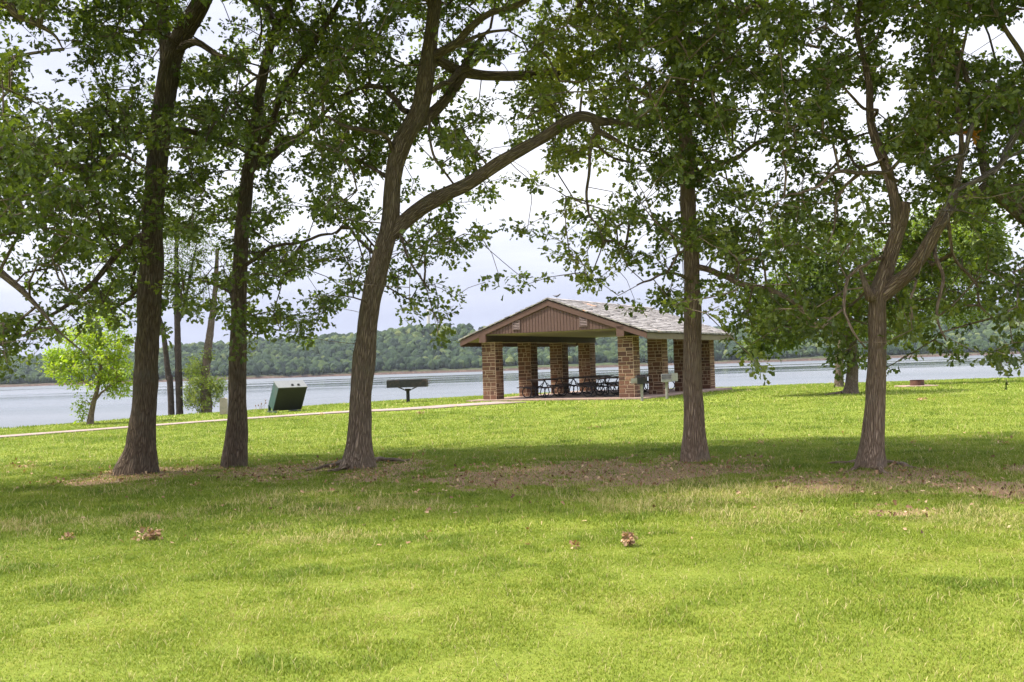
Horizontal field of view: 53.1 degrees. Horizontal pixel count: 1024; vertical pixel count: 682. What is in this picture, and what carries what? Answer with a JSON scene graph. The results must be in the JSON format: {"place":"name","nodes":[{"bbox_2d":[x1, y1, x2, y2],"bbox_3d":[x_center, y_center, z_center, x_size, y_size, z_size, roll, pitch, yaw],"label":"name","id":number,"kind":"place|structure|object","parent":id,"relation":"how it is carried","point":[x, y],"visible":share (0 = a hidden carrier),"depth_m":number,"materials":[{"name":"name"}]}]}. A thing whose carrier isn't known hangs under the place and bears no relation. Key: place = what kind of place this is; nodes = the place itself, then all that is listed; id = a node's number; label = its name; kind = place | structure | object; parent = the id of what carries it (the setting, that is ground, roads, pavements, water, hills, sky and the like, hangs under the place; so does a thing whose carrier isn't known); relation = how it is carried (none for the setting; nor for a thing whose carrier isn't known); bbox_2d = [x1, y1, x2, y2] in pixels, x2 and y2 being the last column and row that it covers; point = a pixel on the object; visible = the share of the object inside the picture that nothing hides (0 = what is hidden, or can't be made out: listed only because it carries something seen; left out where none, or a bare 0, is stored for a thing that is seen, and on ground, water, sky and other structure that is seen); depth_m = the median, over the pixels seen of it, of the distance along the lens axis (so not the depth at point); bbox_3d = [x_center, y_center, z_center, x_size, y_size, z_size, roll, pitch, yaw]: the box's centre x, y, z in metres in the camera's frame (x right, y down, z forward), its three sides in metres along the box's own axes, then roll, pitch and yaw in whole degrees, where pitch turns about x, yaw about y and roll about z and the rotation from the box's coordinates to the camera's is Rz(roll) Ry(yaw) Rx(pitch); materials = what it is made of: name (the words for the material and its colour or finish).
{"place":"outdoors","nodes":[
{"label":"outdoors","id":0,"kind":"place"},
{"bbox_2d":[0,401,524,437],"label":"path","id":1,"kind":"structure","parent":0,"point":[339,412],"depth_m":34.80,"materials":[{"name":"concrete"}]},
{"bbox_2d":[0,377,1023,681],"bbox_3d":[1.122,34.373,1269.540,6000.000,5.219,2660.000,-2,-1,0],"label":"ground","id":2,"kind":"structure","parent":0,"point":[668,471],"depth_m":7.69,"materials":[{"name":"green plant"}]},
{"bbox_2d":[58,532,74,539],"bbox_3d":[-4.439,1.963,10.212,0.156,0.125,0.175,-1,-2,-29],"label":"dead leaf clump","id":3,"kind":"object","parent":2,"relation":"on","point":[67,534],"visible":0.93,"depth_m":10.22,"materials":[{"name":"brown plant"}]},
{"bbox_2d":[0,0,148,383],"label":"oak tree","id":4,"kind":"object","parent":2,"relation":"on","point":[35,165],"visible":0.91,"depth_m":13.94,"materials":[{"name":"green plant"}]},
{"bbox_2d":[38,298,133,423],"bbox_3d":[-14.882,0.798,36.362,3.022,4.817,4.288,-1,-2,-43],"label":"young tree","id":5,"kind":"object","parent":2,"relation":"on","point":[69,356],"visible":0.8,"depth_m":36.38,"materials":[{"name":"green plant"}]},
{"bbox_2d":[133,526,162,541],"bbox_3d":[-3.563,1.890,10.037,0.296,0.150,0.195,-2,-1,0],"label":"dead leaf clump","id":6,"kind":"object","parent":2,"relation":"on","point":[151,533],"visible":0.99,"depth_m":10.02,"materials":[{"name":"brown plant"}]},
{"bbox_2d":[133,199,192,414],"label":"slender tree","id":7,"kind":"object","parent":2,"relation":"on","point":[170,388],"visible":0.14,"depth_m":59.86,"materials":[{"name":"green plant"}]},
{"bbox_2d":[3,0,366,475],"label":"oak tree","id":8,"kind":"object","parent":2,"relation":"on","point":[139,455],"visible":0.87,"depth_m":16.95,"materials":[{"name":"green plant"}]},
{"bbox_2d":[162,177,232,414],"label":"slender tree","id":9,"kind":"object","parent":2,"relation":"on","point":[178,363],"visible":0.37,"depth_m":59.87,"materials":[{"name":"green plant"}]},
{"bbox_2d":[181,245,232,412],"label":"vine covered tree","id":10,"kind":"object","parent":2,"relation":"on","point":[208,388],"visible":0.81,"depth_m":59.80,"materials":[{"name":"green plant"}]},
{"bbox_2d":[219,397,227,414],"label":"stone post","id":11,"kind":"object","parent":2,"relation":"on","point":[223,405],"visible":0.79,"depth_m":40.54,"materials":[{"name":"grey stone"}]},
{"bbox_2d":[95,0,420,467],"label":"oak tree","id":12,"kind":"object","parent":2,"relation":"on","point":[236,281],"visible":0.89,"depth_m":17.71,"materials":[{"name":"green plant"}]},
{"bbox_2d":[267,380,307,412],"bbox_3d":[-8.590,2.129,39.149,1.290,1.239,1.059,-1,-2,-30],"label":"waste container","id":13,"kind":"object","parent":2,"relation":"on","point":[289,395],"visible":0.94,"depth_m":38.88,"materials":[{"name":"green paint"}]},
{"bbox_2d":[386,379,430,401],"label":"group grill","id":14,"kind":"object","parent":2,"relation":"on","point":[414,383],"visible":0.98,"depth_m":42.95,"materials":[{"name":"metal"}]},
{"bbox_2d":[238,0,699,471],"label":"oak tree","id":15,"kind":"object","parent":2,"relation":"on","point":[548,87],"visible":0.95,"depth_m":16.86,"materials":[{"name":"green plant"}]},
{"bbox_2d":[0,431,1023,556],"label":"leaf litter","id":16,"kind":"object","parent":2,"relation":"on","point":[640,483],"visible":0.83,"depth_m":14.64,"materials":[{"name":"brown plant"}]},
{"bbox_2d":[569,540,579,548],"bbox_3d":[0.543,1.766,8.852,0.096,0.103,0.106,-2,-1,0],"label":"dead leaf clump","id":17,"kind":"object","parent":2,"relation":"on","point":[573,543],"visible":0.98,"depth_m":8.85,"materials":[{"name":"brown plant"}]},
{"bbox_2d":[458,297,733,401],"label":"picnic shelter","id":18,"kind":"object","parent":2,"relation":"on","point":[558,326],"visible":0.88,"depth_m":41.30,"materials":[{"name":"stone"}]},
{"bbox_2d":[517,378,571,397],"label":"picnic table","id":19,"kind":"object","parent":18,"relation":"on","point":[541,387],"visible":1,"depth_m":41.39,"materials":[{"name":"black metal"}]},
{"bbox_2d":[548,376,599,394],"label":"picnic table","id":20,"kind":"object","parent":18,"relation":"on","point":[578,384],"visible":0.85,"depth_m":43.79,"materials":[{"name":"black metal"}]},
{"bbox_2d":[576,375,618,391],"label":"picnic table","id":21,"kind":"object","parent":18,"relation":"on","point":[600,383],"visible":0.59,"depth_m":46.25,"materials":[{"name":"black metal"}]},
{"bbox_2d":[577,376,618,396],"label":"picnic table","id":22,"kind":"object","parent":18,"relation":"on","point":[600,385],"visible":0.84,"depth_m":40.40,"materials":[{"name":"black metal"}]},
{"bbox_2d":[605,376,648,393],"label":"picnic table","id":23,"kind":"object","parent":18,"relation":"on","point":[618,383],"visible":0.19,"depth_m":43.01,"materials":[{"name":"black metal"}]},
{"bbox_2d":[642,373,674,390],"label":"picnic table","id":24,"kind":"object","parent":18,"relation":"on","point":[648,381],"visible":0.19,"depth_m":45.84,"materials":[{"name":"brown wood"}]},
{"bbox_2d":[621,529,637,545],"bbox_3d":[1.016,1.712,8.873,0.157,0.141,0.176,-2,-1,0],"label":"dead leaf clump","id":25,"kind":"object","parent":2,"relation":"on","point":[625,541],"visible":1,"depth_m":8.85,"materials":[{"name":"brown plant"}]},
{"bbox_2d":[630,375,650,400],"bbox_3d":[4.564,1.771,36.262,0.702,1.120,0.540,-2,-1,-3],"label":"pedestal grill","id":26,"kind":"object","parent":2,"relation":"on","point":[641,380],"visible":0.92,"depth_m":36.21,"materials":[{"name":"grey metal"}]},
{"bbox_2d":[661,373,677,398],"bbox_3d":[5.770,1.745,37.403,0.590,1.140,0.540,-2,-1,6],"label":"pedestal grill","id":27,"kind":"object","parent":2,"relation":"on","point":[665,378],"visible":0.92,"depth_m":37.37,"materials":[{"name":"grey metal"}]},
{"bbox_2d":[570,0,845,461],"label":"oak tree","id":28,"kind":"object","parent":2,"relation":"on","point":[711,48],"visible":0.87,"depth_m":15.22,"materials":[{"name":"green plant"}]},
{"bbox_2d":[735,209,907,394],"bbox_3d":[11.246,-1.483,36.977,6.760,7.086,5.045,-2,-1,0],"label":"shore tree","id":29,"kind":"object","parent":2,"relation":"on","point":[818,266],"visible":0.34,"depth_m":36.19,"materials":[{"name":"green plant"}]},
{"bbox_2d":[726,0,1023,473],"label":"oak tree","id":30,"kind":"object","parent":2,"relation":"on","point":[918,128],"visible":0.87,"depth_m":14.36,"materials":[{"name":"green plant"}]},
{"bbox_2d":[894,380,938,386],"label":"fire ring","id":31,"kind":"object","parent":2,"relation":"on","point":[918,383],"visible":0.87,"depth_m":41.91,"materials":[{"name":"concrete"}]},
{"bbox_2d":[834,176,1015,386],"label":"shore tree","id":32,"kind":"object","parent":2,"relation":"on","point":[962,234],"visible":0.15,"depth_m":45.15,"materials":[{"name":"green plant"}]},
{"bbox_2d":[898,0,1023,389],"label":"oak tree","id":33,"kind":"object","parent":2,"relation":"on","point":[1010,197],"visible":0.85,"depth_m":13.02,"materials":[{"name":"green plant"}]},
{"bbox_2d":[0,354,1023,428],"bbox_3d":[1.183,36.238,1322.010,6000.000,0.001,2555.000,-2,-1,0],"label":"water","id":34,"kind":"structure","parent":0,"point":[32,405],"depth_m":241.82,"materials":[{"name":"liquid"}]},
{"bbox_2d":[0,329,1023,386],"bbox_3d":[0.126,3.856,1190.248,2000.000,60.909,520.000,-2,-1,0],"label":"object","id":35,"kind":"structure","parent":0,"point":[544,367],"depth_m":945.41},
{"bbox_2d":[427,310,429,323],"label":"tower","id":36,"kind":"structure","parent":35,"relation":"on","point":[428,318],"depth_m":1234.54,"materials":[{"name":"concrete"}]},
{"bbox_2d":[0,303,1023,383],"bbox_3d":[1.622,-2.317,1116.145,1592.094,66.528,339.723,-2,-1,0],"label":"forest","id":37,"kind":"object","parent":35,"relation":"on","point":[409,347],"visible":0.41,"depth_m":1013.30,"materials":[{"name":"green plant"}]},
{"bbox_2d":[0,0,1023,355],"label":"sky","id":38,"kind":"structure","parent":0,"point":[482,308],"materials":[{"name":"white"}]}
]}

